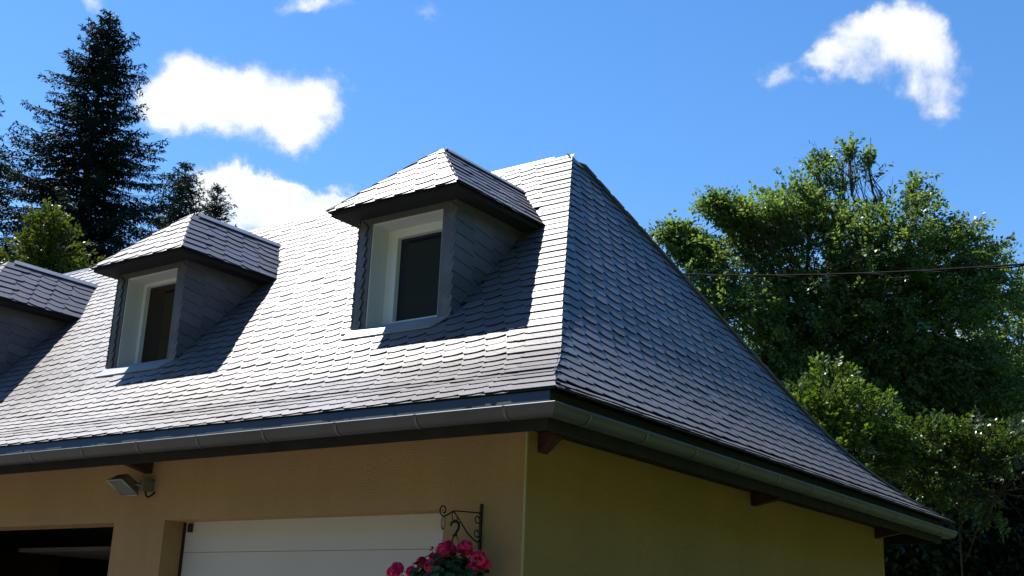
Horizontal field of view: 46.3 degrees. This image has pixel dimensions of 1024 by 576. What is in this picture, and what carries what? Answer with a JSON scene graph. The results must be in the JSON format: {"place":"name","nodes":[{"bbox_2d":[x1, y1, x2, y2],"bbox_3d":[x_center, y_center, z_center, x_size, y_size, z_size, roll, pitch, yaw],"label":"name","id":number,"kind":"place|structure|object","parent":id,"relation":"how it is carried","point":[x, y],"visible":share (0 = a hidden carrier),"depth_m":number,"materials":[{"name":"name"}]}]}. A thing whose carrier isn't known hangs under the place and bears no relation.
{"place":"outdoors","nodes":[
{"label":"outdoors","id":0,"kind":"place"},
{"bbox_2d":[0,148,957,575],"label":"house","id":1,"kind":"structure","parent":0,"point":[556,366],"depth_m":8.99,"materials":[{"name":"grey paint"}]},
{"bbox_2d":[18,546,110,559],"bbox_3d":[-2.778,2.542,11.225,2.830,0.035,2.300,-9,-20,35],"label":"raised door","id":2,"kind":"structure","parent":1,"relation":"in","point":[101,553],"depth_m":10.93,"materials":[{"name":"grey paint"}]},
{"bbox_2d":[106,474,154,497],"bbox_3d":[-2.793,1.452,8.769,0.264,0.164,0.256,-9,-20,35],"label":"floodlight","id":3,"kind":"object","parent":1,"relation":"attached to","point":[124,485],"visible":1,"depth_m":8.75,"materials":[{"name":"metal"}]},
{"bbox_2d":[178,513,443,575],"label":"garage door","id":4,"kind":"structure","parent":1,"relation":"in","point":[355,545],"depth_m":7.99,"materials":[{"name":"white metal"}]},
{"bbox_2d":[439,504,482,549],"bbox_3d":[-0.294,1.345,6.828,0.016,0.263,0.388,-9,-20,35],"label":"hanging bracket","id":5,"kind":"object","parent":1,"relation":"attached to","point":[480,518],"visible":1,"depth_m":6.93,"materials":[{"name":"black metal"}]},
{"bbox_2d":[386,520,491,575],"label":"hanging flower basket","id":6,"kind":"object","parent":5,"relation":"hanging from","point":[445,554],"visible":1,"depth_m":6.65,"materials":[{"name":"pink plant"}]},
{"bbox_2d":[441,516,444,529],"bbox_3d":[-0.385,1.315,6.702,0.008,0.078,0.038,-9,-20,35],"label":"wire loop","id":7,"kind":"object","parent":5,"relation":"hanging from","point":[442,528],"visible":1,"depth_m":6.69,"materials":[{"name":"grey metal"}]},
{"bbox_2d":[0,0,1023,348],"label":"sky","id":8,"kind":"structure","parent":0,"point":[297,108],"materials":[{"name":"blue"}]},
{"bbox_2d":[684,263,1023,277],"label":"overhead cable","id":9,"kind":"object","parent":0,"point":[1017,265],"visible":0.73,"depth_m":12.21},
{"label":"ground","id":10,"kind":"structure","parent":0,"visible":0},
{"bbox_2d":[0,95,41,258],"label":"spruce tree","id":11,"kind":"object","parent":10,"relation":"on","point":[7,173],"visible":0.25,"depth_m":29.46,"materials":[{"name":"green plant"}]},
{"bbox_2d":[0,197,105,273],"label":"leafy tree","id":12,"kind":"object","parent":10,"relation":"on","point":[52,235],"visible":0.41,"depth_m":22.14,"materials":[{"name":"green plant"}]},
{"bbox_2d":[0,9,195,270],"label":"spruce tree","id":13,"kind":"object","parent":10,"relation":"on","point":[104,223],"visible":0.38,"depth_m":33.59,"materials":[{"name":"green plant"}]},
{"bbox_2d":[126,159,212,243],"bbox_3d":[-11.085,3.587,36.616,4.880,16.308,4.673,-9,-20,35],"label":"spruce tree","id":14,"kind":"object","parent":10,"relation":"on","point":[186,178],"visible":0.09,"depth_m":38.57,"materials":[{"name":"green plant"}]},
{"bbox_2d":[196,182,237,226],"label":"spruce tree","id":15,"kind":"object","parent":10,"relation":"on","point":[216,210],"visible":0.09,"depth_m":40.92,"materials":[{"name":"green plant"}]},
{"bbox_2d":[644,131,1023,464],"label":"hornbeam tree","id":16,"kind":"object","parent":10,"relation":"on","point":[913,361],"visible":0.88,"depth_m":17.75,"materials":[{"name":"green plant"}]},
{"bbox_2d":[781,351,946,489],"bbox_3d":[3.850,3.121,13.154,1.739,5.036,1.727,-9,-20,35],"label":"green bush","id":17,"kind":"object","parent":10,"relation":"on","point":[832,419],"visible":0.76,"depth_m":13.54,"materials":[{"name":"green plant"}]},
{"bbox_2d":[836,406,1004,575],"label":"shady tree","id":18,"kind":"object","parent":10,"relation":"on","point":[913,559],"visible":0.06,"depth_m":17.02,"materials":[{"name":"green plant"}]},
{"bbox_2d":[862,405,1023,575],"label":"tree","id":19,"kind":"object","parent":10,"relation":"on","point":[1003,454],"visible":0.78,"depth_m":13.66,"materials":[{"name":"green plant"}]},
{"bbox_2d":[890,458,1023,575],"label":"shady tree","id":20,"kind":"object","parent":10,"relation":"on","point":[1019,546],"visible":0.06,"depth_m":17.45,"materials":[{"name":"green plant"}]},
{"bbox_2d":[904,433,1023,575],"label":"shady tree","id":21,"kind":"object","parent":10,"relation":"on","point":[1016,532],"visible":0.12,"depth_m":17.42,"materials":[{"name":"green plant"}]},
{"bbox_2d":[953,261,1023,420],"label":"young tree","id":22,"kind":"object","parent":10,"relation":"on","point":[1018,334],"visible":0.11,"depth_m":19.71,"materials":[{"name":"green plant"}]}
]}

